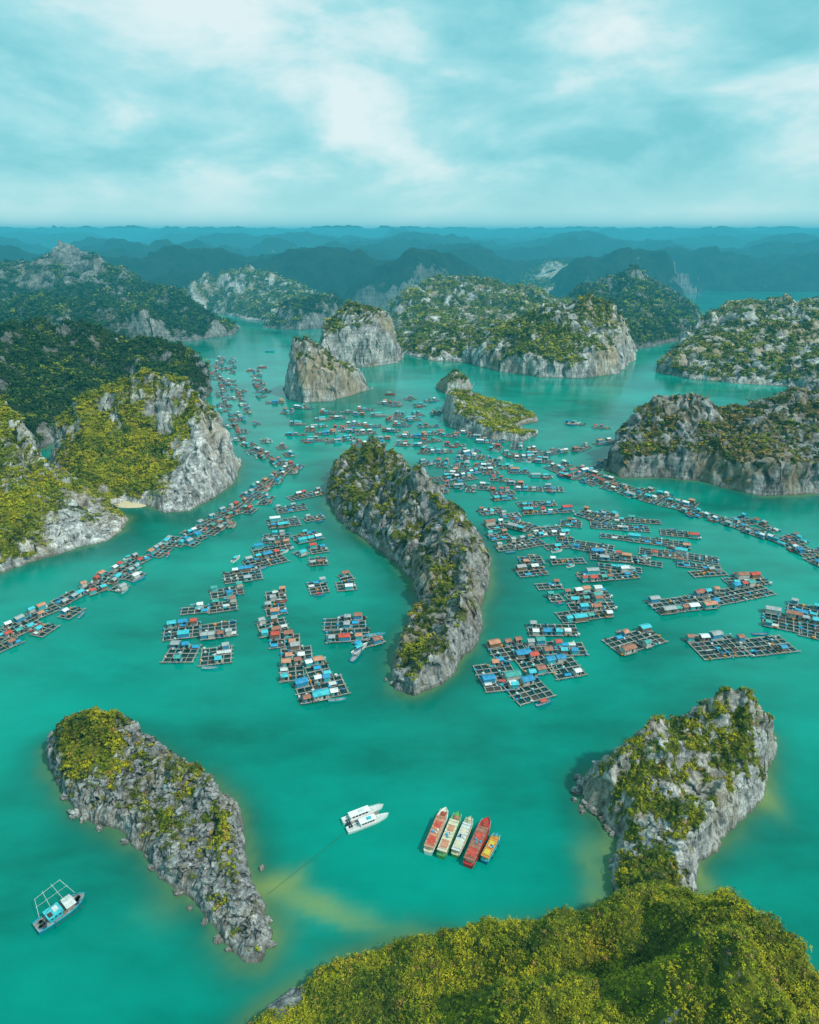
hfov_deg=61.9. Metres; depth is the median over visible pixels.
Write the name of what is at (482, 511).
fish farm raft
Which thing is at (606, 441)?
fish farm raft
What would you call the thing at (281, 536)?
fish farm raft
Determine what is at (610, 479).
fish farm raft
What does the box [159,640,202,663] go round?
fish farm raft
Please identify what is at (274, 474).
fish farm raft
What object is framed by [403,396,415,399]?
fish farm raft
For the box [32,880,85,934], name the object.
fishing boat
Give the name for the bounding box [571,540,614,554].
fish farm raft
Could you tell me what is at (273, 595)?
fish farm raft
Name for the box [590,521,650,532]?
fish farm raft
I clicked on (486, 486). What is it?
fish farm raft
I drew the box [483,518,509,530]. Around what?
fish farm raft
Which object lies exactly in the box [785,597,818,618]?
fish farm raft
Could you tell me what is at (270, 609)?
fish farm raft
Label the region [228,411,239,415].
fish farm raft
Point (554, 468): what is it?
fish farm raft
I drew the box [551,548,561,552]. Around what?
skiff
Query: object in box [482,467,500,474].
fish farm raft
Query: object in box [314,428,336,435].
fish farm raft
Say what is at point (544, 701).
skiff
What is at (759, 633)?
skiff
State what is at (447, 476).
fish farm raft
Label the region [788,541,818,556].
fish farm raft
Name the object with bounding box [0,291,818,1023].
sea
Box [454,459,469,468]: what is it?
fish farm raft
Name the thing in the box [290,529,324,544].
fish farm raft
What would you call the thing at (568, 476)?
fish farm raft
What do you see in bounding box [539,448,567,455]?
fish farm raft
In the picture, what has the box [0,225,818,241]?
karst hills
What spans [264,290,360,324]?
island shrubs
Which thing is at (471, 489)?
fish farm raft
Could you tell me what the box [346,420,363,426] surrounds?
fish farm raft
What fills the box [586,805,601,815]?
boulder
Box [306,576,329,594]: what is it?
fish farm raft
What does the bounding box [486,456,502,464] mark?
fish farm raft
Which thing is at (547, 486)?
fish farm raft
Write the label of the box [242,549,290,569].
fish farm raft
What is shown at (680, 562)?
fish farm raft
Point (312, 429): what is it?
fish farm raft
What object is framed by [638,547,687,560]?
fish farm raft
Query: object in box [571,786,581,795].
boulder
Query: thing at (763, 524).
fish farm raft
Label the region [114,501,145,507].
sandy beach
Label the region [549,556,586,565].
fish farm raft
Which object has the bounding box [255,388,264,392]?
fish farm raft
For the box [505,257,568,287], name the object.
island shrubs
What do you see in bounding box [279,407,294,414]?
fish farm raft
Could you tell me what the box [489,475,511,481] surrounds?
fish farm raft
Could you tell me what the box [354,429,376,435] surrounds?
fish farm raft
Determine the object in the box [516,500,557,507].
fish farm raft
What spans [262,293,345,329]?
limestone island
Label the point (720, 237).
karst hills
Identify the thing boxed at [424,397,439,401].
fish farm raft
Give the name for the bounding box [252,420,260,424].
fish farm raft
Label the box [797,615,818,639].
fish farm raft
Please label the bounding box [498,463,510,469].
fish farm raft
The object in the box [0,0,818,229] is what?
sky
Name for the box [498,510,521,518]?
fish farm raft
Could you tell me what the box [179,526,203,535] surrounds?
fish farm raft
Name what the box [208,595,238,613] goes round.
fish farm raft
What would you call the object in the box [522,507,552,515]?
fish farm raft
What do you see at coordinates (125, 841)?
boulder
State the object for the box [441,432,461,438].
fish farm raft
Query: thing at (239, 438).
fish farm raft
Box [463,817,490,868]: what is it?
cargo boat
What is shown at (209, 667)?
skiff
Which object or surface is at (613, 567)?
fish farm raft
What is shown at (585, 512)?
fish farm raft
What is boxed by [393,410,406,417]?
fish farm raft
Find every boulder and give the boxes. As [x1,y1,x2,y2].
[60,790,65,799]
[67,808,80,819]
[80,812,89,823]
[96,824,103,831]
[120,838,128,844]
[147,864,154,870]
[173,888,183,896]
[201,917,208,925]
[213,934,223,944]
[224,947,231,952]
[259,864,264,870]
[265,915,272,923]
[265,940,276,948]
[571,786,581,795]
[574,774,581,780]
[576,777,582,786]
[578,808,585,814]
[579,799,589,808]
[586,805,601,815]
[598,816,605,822]
[602,823,611,831]
[609,830,614,836]
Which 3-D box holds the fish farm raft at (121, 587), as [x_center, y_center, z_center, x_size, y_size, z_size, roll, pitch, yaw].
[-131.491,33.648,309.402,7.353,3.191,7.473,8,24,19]
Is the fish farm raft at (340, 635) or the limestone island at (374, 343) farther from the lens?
the limestone island at (374, 343)
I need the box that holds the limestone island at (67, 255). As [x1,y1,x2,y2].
[0,239,240,341]
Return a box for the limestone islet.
[435,370,473,393]
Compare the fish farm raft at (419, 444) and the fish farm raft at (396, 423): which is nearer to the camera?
the fish farm raft at (419, 444)
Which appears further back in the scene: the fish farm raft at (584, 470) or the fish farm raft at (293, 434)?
the fish farm raft at (293, 434)
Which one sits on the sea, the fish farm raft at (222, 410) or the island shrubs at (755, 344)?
the fish farm raft at (222, 410)
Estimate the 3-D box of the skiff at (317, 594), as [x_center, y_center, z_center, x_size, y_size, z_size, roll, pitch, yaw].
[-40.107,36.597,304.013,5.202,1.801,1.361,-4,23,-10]
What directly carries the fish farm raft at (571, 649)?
on the sea
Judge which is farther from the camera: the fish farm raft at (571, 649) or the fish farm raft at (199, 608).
the fish farm raft at (199, 608)
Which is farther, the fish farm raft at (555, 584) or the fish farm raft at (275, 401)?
the fish farm raft at (275, 401)
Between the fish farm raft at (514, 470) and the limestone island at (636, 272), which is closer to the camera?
the fish farm raft at (514, 470)
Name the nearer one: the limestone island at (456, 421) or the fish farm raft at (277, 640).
the fish farm raft at (277, 640)
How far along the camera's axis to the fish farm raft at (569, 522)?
378.29 m
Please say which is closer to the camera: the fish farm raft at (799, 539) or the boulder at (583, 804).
the boulder at (583, 804)
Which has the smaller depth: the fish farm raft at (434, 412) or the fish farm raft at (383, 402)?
the fish farm raft at (434, 412)
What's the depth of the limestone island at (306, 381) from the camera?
656.15 m
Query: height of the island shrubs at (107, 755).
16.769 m
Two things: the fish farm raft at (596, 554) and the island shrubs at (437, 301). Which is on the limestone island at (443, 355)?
the island shrubs at (437, 301)
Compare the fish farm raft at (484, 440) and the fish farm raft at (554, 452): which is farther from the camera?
the fish farm raft at (484, 440)
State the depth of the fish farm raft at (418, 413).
605.91 m
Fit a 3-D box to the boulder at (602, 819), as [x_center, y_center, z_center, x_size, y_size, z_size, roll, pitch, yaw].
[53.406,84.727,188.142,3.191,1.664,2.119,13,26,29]
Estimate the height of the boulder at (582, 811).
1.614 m
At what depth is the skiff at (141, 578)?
317.64 m
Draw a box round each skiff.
[132,575,144,582]
[201,666,218,669]
[230,555,239,562]
[274,598,286,602]
[314,592,324,596]
[328,697,345,702]
[350,647,361,662]
[351,642,366,654]
[366,632,385,637]
[496,679,507,684]
[535,698,551,706]
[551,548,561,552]
[752,632,767,635]
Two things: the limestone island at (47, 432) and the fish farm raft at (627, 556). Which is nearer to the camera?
the fish farm raft at (627, 556)
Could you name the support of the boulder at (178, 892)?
in the sea
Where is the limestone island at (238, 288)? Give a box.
[186,263,318,321]
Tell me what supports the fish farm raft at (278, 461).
on the sea
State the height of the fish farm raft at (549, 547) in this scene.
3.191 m
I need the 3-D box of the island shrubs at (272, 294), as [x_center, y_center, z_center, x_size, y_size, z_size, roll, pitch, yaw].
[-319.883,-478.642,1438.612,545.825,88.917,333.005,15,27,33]
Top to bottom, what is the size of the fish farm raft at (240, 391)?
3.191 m
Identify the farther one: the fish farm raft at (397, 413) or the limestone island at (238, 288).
the limestone island at (238, 288)
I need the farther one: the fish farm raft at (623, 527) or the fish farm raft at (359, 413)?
the fish farm raft at (359, 413)
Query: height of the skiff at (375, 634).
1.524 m
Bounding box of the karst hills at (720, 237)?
[0,227,818,249]
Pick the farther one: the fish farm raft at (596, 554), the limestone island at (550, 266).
the limestone island at (550, 266)
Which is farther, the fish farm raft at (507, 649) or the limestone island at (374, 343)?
the limestone island at (374, 343)
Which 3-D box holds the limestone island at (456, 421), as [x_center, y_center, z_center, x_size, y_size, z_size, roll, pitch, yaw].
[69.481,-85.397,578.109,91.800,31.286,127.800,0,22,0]
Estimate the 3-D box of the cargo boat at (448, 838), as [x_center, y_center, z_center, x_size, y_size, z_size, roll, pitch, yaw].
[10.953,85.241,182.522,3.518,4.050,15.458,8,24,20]
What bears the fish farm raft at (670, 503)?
on the sea
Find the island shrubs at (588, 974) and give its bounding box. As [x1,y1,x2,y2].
[248,878,818,1023]
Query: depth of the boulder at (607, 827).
184.97 m
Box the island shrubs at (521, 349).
[467,292,628,366]
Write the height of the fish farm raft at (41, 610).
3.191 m
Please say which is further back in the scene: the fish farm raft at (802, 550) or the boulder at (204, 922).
the fish farm raft at (802, 550)
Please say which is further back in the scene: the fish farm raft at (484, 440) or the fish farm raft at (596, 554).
the fish farm raft at (484, 440)
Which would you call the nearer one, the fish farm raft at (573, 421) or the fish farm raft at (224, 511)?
the fish farm raft at (224, 511)
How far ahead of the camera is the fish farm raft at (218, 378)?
749.57 m
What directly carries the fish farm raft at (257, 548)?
on the sea
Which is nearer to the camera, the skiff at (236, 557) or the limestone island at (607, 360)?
the skiff at (236, 557)
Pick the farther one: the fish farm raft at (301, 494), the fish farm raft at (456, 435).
the fish farm raft at (456, 435)
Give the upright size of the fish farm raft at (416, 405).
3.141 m
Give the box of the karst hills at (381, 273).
[0,235,818,307]
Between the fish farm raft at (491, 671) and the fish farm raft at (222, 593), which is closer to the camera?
the fish farm raft at (491, 671)
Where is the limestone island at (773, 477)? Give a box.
[603,383,818,495]
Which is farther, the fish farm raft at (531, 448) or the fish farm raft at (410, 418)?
the fish farm raft at (410, 418)
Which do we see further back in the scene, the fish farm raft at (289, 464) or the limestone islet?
the limestone islet
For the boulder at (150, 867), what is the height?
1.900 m
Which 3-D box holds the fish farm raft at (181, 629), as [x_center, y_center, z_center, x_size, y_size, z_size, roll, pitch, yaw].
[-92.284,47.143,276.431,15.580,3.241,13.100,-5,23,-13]
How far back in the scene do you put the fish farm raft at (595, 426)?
564.03 m
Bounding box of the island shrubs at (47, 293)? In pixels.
[0,252,237,336]
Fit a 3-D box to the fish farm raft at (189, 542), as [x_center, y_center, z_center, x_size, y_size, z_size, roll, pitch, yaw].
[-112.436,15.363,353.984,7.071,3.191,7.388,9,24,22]
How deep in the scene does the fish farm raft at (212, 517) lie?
383.83 m
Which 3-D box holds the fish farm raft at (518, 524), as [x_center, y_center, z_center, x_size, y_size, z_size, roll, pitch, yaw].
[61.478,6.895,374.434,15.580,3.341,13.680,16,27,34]
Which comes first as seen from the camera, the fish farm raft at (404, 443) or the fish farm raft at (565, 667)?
the fish farm raft at (565, 667)
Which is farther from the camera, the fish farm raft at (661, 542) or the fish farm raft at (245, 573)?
the fish farm raft at (661, 542)
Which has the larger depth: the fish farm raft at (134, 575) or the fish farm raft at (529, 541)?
the fish farm raft at (529, 541)
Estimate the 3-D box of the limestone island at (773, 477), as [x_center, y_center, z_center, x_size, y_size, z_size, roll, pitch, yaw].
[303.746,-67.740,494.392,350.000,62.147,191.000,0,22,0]
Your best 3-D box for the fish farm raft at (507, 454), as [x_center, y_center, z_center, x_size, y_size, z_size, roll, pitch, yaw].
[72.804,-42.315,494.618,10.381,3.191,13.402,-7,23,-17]
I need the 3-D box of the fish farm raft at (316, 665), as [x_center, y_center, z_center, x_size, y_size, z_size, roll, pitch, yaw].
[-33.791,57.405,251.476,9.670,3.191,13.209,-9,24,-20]
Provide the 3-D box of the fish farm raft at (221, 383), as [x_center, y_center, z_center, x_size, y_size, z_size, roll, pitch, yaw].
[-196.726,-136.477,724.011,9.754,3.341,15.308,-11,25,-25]
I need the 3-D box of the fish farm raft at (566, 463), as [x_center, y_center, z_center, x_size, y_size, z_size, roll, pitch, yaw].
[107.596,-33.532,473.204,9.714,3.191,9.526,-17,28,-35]
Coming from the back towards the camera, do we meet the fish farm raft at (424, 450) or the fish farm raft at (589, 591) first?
the fish farm raft at (424, 450)
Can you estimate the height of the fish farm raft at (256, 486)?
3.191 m
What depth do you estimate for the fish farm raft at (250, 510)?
395.56 m
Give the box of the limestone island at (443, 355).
[386,275,568,362]
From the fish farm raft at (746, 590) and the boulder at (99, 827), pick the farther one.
the fish farm raft at (746, 590)
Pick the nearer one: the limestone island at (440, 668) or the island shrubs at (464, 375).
the limestone island at (440, 668)
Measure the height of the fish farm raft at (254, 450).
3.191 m
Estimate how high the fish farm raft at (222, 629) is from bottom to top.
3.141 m
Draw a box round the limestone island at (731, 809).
[580,687,776,892]
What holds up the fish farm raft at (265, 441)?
on the sea
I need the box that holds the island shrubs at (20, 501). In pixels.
[0,394,125,562]
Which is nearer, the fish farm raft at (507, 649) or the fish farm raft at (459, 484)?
the fish farm raft at (507, 649)
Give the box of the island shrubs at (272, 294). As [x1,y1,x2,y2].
[183,262,320,318]
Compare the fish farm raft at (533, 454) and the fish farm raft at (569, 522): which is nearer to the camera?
the fish farm raft at (569, 522)
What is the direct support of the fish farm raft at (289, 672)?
on the sea
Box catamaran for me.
[341,804,388,834]
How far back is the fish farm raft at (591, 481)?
441.51 m
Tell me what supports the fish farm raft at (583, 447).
on the sea
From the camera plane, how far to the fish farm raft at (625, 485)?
431.56 m
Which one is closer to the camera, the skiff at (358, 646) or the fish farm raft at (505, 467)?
the skiff at (358, 646)
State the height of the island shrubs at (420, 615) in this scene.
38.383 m
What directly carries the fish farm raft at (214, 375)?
on the sea
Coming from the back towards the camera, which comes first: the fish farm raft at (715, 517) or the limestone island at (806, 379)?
the limestone island at (806, 379)
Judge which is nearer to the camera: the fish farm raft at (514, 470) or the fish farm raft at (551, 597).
the fish farm raft at (551, 597)
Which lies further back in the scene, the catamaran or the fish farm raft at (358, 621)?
the fish farm raft at (358, 621)
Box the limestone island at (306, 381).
[283,337,372,402]
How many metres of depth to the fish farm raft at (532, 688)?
240.66 m
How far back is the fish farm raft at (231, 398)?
660.13 m
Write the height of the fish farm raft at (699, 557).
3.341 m
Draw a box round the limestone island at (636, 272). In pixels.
[563,266,700,348]
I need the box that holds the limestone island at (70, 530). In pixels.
[0,395,128,572]
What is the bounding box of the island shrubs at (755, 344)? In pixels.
[656,294,818,382]
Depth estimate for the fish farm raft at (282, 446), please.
513.18 m
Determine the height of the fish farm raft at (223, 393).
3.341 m
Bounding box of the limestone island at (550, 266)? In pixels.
[520,261,567,292]
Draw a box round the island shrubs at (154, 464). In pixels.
[50,367,216,498]
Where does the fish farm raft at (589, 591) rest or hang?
on the sea
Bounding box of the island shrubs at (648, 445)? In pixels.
[616,386,818,482]
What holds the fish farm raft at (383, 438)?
on the sea
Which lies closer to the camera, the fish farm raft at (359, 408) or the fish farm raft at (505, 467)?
the fish farm raft at (505, 467)
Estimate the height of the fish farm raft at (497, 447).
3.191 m
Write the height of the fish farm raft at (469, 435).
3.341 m
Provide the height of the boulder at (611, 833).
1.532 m
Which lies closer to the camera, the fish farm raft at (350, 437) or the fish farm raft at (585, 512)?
the fish farm raft at (585, 512)
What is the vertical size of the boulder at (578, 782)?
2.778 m
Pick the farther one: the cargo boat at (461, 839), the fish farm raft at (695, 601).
the fish farm raft at (695, 601)
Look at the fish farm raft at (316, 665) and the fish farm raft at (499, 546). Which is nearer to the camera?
the fish farm raft at (316, 665)
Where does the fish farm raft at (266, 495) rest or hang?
on the sea
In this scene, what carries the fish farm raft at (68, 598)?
on the sea
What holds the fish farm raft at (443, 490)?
on the sea
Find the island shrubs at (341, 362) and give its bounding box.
[295,335,354,371]
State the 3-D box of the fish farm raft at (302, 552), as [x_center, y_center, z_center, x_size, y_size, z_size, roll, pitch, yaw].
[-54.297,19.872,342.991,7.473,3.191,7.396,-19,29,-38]
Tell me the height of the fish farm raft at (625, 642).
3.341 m
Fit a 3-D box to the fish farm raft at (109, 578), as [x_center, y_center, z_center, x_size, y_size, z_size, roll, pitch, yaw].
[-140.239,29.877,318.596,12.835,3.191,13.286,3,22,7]
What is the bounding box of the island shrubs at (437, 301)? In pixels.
[387,273,570,356]
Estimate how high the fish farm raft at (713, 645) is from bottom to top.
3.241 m
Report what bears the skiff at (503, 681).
on the sea
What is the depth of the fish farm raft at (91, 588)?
309.41 m
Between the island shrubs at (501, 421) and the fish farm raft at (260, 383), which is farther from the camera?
the fish farm raft at (260, 383)
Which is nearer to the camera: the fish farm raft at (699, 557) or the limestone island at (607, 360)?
the fish farm raft at (699, 557)
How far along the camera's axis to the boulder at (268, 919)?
160.35 m
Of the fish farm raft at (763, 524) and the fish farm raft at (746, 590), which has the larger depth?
the fish farm raft at (763, 524)
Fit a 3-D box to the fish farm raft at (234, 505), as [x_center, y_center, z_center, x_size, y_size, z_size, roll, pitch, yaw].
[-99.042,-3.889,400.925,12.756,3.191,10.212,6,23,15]
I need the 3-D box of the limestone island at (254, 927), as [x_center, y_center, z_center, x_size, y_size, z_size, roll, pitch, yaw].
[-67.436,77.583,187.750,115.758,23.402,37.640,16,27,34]
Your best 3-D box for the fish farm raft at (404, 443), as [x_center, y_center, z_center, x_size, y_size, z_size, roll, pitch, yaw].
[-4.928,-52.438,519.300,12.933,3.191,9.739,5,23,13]
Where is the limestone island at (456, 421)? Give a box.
[442,390,537,441]
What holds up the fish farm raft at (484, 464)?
on the sea
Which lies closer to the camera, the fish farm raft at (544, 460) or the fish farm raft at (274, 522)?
the fish farm raft at (274, 522)
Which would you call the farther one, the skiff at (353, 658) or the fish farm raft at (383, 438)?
the fish farm raft at (383, 438)
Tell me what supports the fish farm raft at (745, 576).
on the sea
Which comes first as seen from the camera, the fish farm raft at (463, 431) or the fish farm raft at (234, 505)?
the fish farm raft at (234, 505)
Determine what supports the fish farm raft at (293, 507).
on the sea
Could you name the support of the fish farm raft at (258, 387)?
on the sea
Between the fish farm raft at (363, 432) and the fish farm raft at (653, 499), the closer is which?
the fish farm raft at (653, 499)
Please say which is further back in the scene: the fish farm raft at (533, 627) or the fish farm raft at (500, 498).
the fish farm raft at (500, 498)
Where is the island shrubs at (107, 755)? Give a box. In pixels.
[51,705,260,951]
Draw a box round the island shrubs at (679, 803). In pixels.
[592,685,774,889]
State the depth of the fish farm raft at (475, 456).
488.74 m
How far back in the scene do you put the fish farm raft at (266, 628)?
279.91 m
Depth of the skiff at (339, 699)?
236.08 m
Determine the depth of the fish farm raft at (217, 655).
260.59 m
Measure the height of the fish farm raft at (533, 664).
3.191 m
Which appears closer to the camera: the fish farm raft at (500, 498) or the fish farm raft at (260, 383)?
the fish farm raft at (500, 498)
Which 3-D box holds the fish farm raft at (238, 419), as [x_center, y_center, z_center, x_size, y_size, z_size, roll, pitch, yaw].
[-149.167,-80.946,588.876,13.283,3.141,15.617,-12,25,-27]
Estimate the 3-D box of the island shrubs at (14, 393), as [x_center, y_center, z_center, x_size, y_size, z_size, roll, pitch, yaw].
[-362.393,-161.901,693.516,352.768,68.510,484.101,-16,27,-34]
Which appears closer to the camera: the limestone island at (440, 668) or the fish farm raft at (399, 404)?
the limestone island at (440, 668)
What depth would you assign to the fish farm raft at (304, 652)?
262.44 m
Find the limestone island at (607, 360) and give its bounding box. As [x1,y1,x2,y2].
[462,293,637,377]
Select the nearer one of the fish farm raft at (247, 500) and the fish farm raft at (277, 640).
the fish farm raft at (277, 640)
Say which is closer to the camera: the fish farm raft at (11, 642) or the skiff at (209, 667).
the skiff at (209, 667)
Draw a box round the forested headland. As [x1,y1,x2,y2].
[253,884,818,1023]
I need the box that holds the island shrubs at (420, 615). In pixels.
[325,434,489,680]
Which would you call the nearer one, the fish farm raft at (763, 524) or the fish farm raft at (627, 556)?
the fish farm raft at (627, 556)
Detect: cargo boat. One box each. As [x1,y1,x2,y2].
[424,807,448,855]
[437,811,461,859]
[451,816,472,858]
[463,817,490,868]
[481,833,499,864]
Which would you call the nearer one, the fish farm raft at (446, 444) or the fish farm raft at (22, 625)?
the fish farm raft at (22, 625)
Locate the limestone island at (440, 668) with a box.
[326,437,491,695]
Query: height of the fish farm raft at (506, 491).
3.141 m
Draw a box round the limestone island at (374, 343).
[319,301,403,366]
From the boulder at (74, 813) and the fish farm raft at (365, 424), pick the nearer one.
the boulder at (74, 813)
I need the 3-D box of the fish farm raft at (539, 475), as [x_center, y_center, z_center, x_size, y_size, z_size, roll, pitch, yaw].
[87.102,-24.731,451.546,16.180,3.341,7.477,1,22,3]
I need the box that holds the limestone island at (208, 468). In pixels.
[50,367,241,512]
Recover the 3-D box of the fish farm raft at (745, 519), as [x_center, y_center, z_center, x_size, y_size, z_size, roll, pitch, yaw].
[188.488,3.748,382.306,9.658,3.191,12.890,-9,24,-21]
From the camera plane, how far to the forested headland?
125.37 m
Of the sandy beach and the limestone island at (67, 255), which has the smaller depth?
the sandy beach
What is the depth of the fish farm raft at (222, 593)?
306.17 m
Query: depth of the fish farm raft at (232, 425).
566.05 m
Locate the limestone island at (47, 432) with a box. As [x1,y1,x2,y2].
[0,318,212,448]
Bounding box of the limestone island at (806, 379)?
[656,294,818,387]
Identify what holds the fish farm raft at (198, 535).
on the sea
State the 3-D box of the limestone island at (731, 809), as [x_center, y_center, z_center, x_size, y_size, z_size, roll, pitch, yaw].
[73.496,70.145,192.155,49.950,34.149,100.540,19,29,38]
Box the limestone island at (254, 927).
[45,707,272,963]
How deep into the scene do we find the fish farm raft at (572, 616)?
286.20 m
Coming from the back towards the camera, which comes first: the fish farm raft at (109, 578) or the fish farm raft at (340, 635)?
the fish farm raft at (109, 578)
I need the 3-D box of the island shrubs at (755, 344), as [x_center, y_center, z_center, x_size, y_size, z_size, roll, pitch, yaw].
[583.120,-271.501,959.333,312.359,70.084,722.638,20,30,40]
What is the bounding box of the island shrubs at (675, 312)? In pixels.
[559,263,702,345]
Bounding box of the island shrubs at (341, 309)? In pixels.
[323,299,404,353]
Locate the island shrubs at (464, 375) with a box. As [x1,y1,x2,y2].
[441,368,468,381]
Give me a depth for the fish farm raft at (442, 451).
500.23 m
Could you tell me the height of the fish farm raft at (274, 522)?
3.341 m
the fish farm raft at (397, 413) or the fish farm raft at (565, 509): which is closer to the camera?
the fish farm raft at (565, 509)
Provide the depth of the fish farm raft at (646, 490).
425.12 m
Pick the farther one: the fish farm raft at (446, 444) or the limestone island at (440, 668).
the fish farm raft at (446, 444)
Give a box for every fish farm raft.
[0,614,42,637]
[0,629,13,642]
[0,637,24,652]
[25,602,62,620]
[30,623,59,637]
[50,588,85,606]
[58,606,85,619]
[78,580,108,595]
[91,569,126,585]
[107,582,129,592]
[110,561,141,574]
[121,566,146,581]
[124,552,151,564]
[145,542,173,557]
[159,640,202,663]
[161,617,200,641]
[162,535,192,547]
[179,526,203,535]
[179,601,209,615]
[184,537,200,546]
[193,531,208,540]
[194,519,221,528]
[197,641,233,666]
[198,619,237,640]
[205,513,232,522]
[206,524,224,535]
[208,581,244,599]
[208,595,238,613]
[210,372,220,376]
[212,376,222,380]
[216,391,225,396]
[216,403,231,407]
[216,506,241,517]
[218,381,228,385]
[218,407,229,411]
[221,396,235,399]
[221,565,263,583]
[223,422,238,428]
[224,521,235,528]
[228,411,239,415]
[228,414,245,421]
[228,501,253,510]
[233,435,245,441]
[235,388,244,392]
[235,427,247,433]
[238,402,248,406]
[240,441,257,446]
[240,497,254,503]
[242,405,249,410]
[242,488,268,499]
[242,505,258,514]
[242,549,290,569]
[243,446,264,454]
[249,481,274,490]
[251,539,293,555]
[252,372,261,376]
[252,380,265,385]
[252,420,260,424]
[254,384,264,388]
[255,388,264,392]
[255,496,270,505]
[255,615,289,637]
[257,451,273,458]
[260,437,269,443]
[261,477,283,484]
[261,530,290,543]
[263,493,275,499]
[263,601,287,616]
[264,586,286,601]
[265,399,283,403]
[267,515,301,528]
[269,456,289,465]
[269,471,285,478]
[269,629,301,649]
[274,502,306,513]
[275,442,286,449]
[278,465,299,474]
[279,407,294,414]
[279,656,305,683]
[280,641,313,661]
[282,450,294,456]
[283,460,303,467]
[285,432,308,435]
[286,487,325,501]
[289,420,307,425]
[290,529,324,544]
[291,673,350,703]
[293,549,309,556]
[294,404,314,409]
[300,436,324,441]
[302,514,325,522]
[304,426,315,431]
[304,655,332,682]
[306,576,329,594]
[307,542,328,554]
[308,556,328,566]
[309,424,327,427]
[314,416,330,421]
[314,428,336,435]
[320,408,337,413]
[322,612,366,630]
[323,436,344,443]
[325,627,370,643]
[329,415,346,418]
[333,425,348,430]
[333,434,357,441]
[334,580,356,591]
[337,570,354,580]
[339,426,356,432]
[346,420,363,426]
[350,439,366,445]
[352,412,365,415]
[352,633,385,647]
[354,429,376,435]
[357,406,373,410]
[363,422,380,427]
[370,412,386,416]
[375,436,390,439]
[377,399,388,404]
[381,427,401,432]
[385,415,399,421]
[386,401,402,406]
[392,421,410,426]
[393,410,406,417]
[394,440,411,446]
[396,431,409,437]
[400,416,421,421]
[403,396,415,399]
[406,431,427,437]
[411,410,425,416]
[412,442,427,446]
[413,402,426,406]
[417,445,435,454]
[418,423,439,427]
[419,437,441,442]
[419,458,437,465]
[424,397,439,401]
[427,429,445,435]
[429,448,453,453]
[430,410,441,415]
[431,473,460,481]
[435,457,449,467]
[440,485,448,493]
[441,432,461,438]
[442,441,465,446]
[442,480,467,488]
[444,468,461,473]
[453,472,478,481]
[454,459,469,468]
[455,428,467,433]
[456,447,481,454]
[456,454,471,459]
[461,465,482,473]
[465,484,475,492]
[466,432,481,437]
[471,452,485,459]
[473,462,495,467]
[473,658,521,685]
[475,437,498,443]
[475,507,501,515]
[478,481,493,490]
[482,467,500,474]
[482,674,519,693]
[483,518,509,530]
[485,529,510,541]
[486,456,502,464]
[486,636,531,663]
[489,443,502,451]
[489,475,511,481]
[489,486,515,495]
[490,495,516,501]
[492,437,504,442]
[494,542,515,551]
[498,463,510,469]
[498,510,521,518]
[501,450,519,457]
[503,674,556,706]
[505,479,524,485]
[505,517,537,532]
[505,534,545,549]
[507,467,529,473]
[510,441,522,449]
[513,563,548,577]
[514,454,533,461]
[515,485,543,491]
[515,651,557,676]
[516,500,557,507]
[517,555,545,564]
[519,451,542,457]
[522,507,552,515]
[524,636,559,655]
[526,446,542,452]
[526,620,579,636]
[528,456,554,464]
[528,473,552,478]
[528,524,569,537]
[535,579,563,590]
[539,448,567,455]
[543,462,565,472]
[543,541,573,550]
[543,653,587,680]
[544,483,564,491]
[545,591,565,602]
[546,505,574,513]
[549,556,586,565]
[552,639,588,656]
[555,533,573,542]
[555,603,613,623]
[556,459,572,467]
[557,468,580,475]
[558,470,585,480]
[560,517,582,528]
[562,585,612,601]
[564,419,585,425]
[566,595,617,610]
[571,442,592,452]
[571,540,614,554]
[573,506,615,523]
[575,565,640,582]
[577,465,600,472]
[579,474,605,485]
[581,469,601,476]
[589,548,650,564]
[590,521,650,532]
[591,424,611,428]
[593,437,613,444]
[593,509,618,518]
[594,457,606,467]
[595,474,618,484]
[598,562,641,573]
[599,481,622,491]
[600,533,640,541]
[601,623,667,655]
[612,515,660,524]
[618,483,636,489]
[618,486,643,498]
[619,552,662,567]
[627,534,691,549]
[634,486,654,493]
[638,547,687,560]
[639,493,662,504]
[644,590,719,614]
[651,490,675,500]
[659,528,701,539]
[660,497,690,510]
[663,546,719,564]
[675,557,721,571]
[676,498,699,507]
[681,507,703,517]
[683,630,751,660]
[688,566,728,577]
[697,579,776,605]
[703,512,729,522]
[721,571,772,585]
[723,517,752,530]
[731,512,760,525]
[734,634,800,657]
[741,527,768,538]
[755,520,781,532]
[761,605,803,633]
[765,534,795,545]
[781,533,809,543]
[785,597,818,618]
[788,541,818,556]
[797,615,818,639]
[803,556,818,566]
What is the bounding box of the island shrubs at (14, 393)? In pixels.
[0,316,211,441]
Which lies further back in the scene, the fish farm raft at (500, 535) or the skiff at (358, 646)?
the fish farm raft at (500, 535)
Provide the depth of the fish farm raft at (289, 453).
494.39 m
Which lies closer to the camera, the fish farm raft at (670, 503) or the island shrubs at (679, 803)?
the island shrubs at (679, 803)
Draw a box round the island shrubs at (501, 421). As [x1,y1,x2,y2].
[447,388,536,435]
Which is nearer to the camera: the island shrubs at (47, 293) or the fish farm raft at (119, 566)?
the fish farm raft at (119, 566)
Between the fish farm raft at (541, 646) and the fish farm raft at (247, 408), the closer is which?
the fish farm raft at (541, 646)
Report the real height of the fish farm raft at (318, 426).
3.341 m
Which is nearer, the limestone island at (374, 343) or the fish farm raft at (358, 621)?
the fish farm raft at (358, 621)
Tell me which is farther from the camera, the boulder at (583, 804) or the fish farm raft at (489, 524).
the fish farm raft at (489, 524)

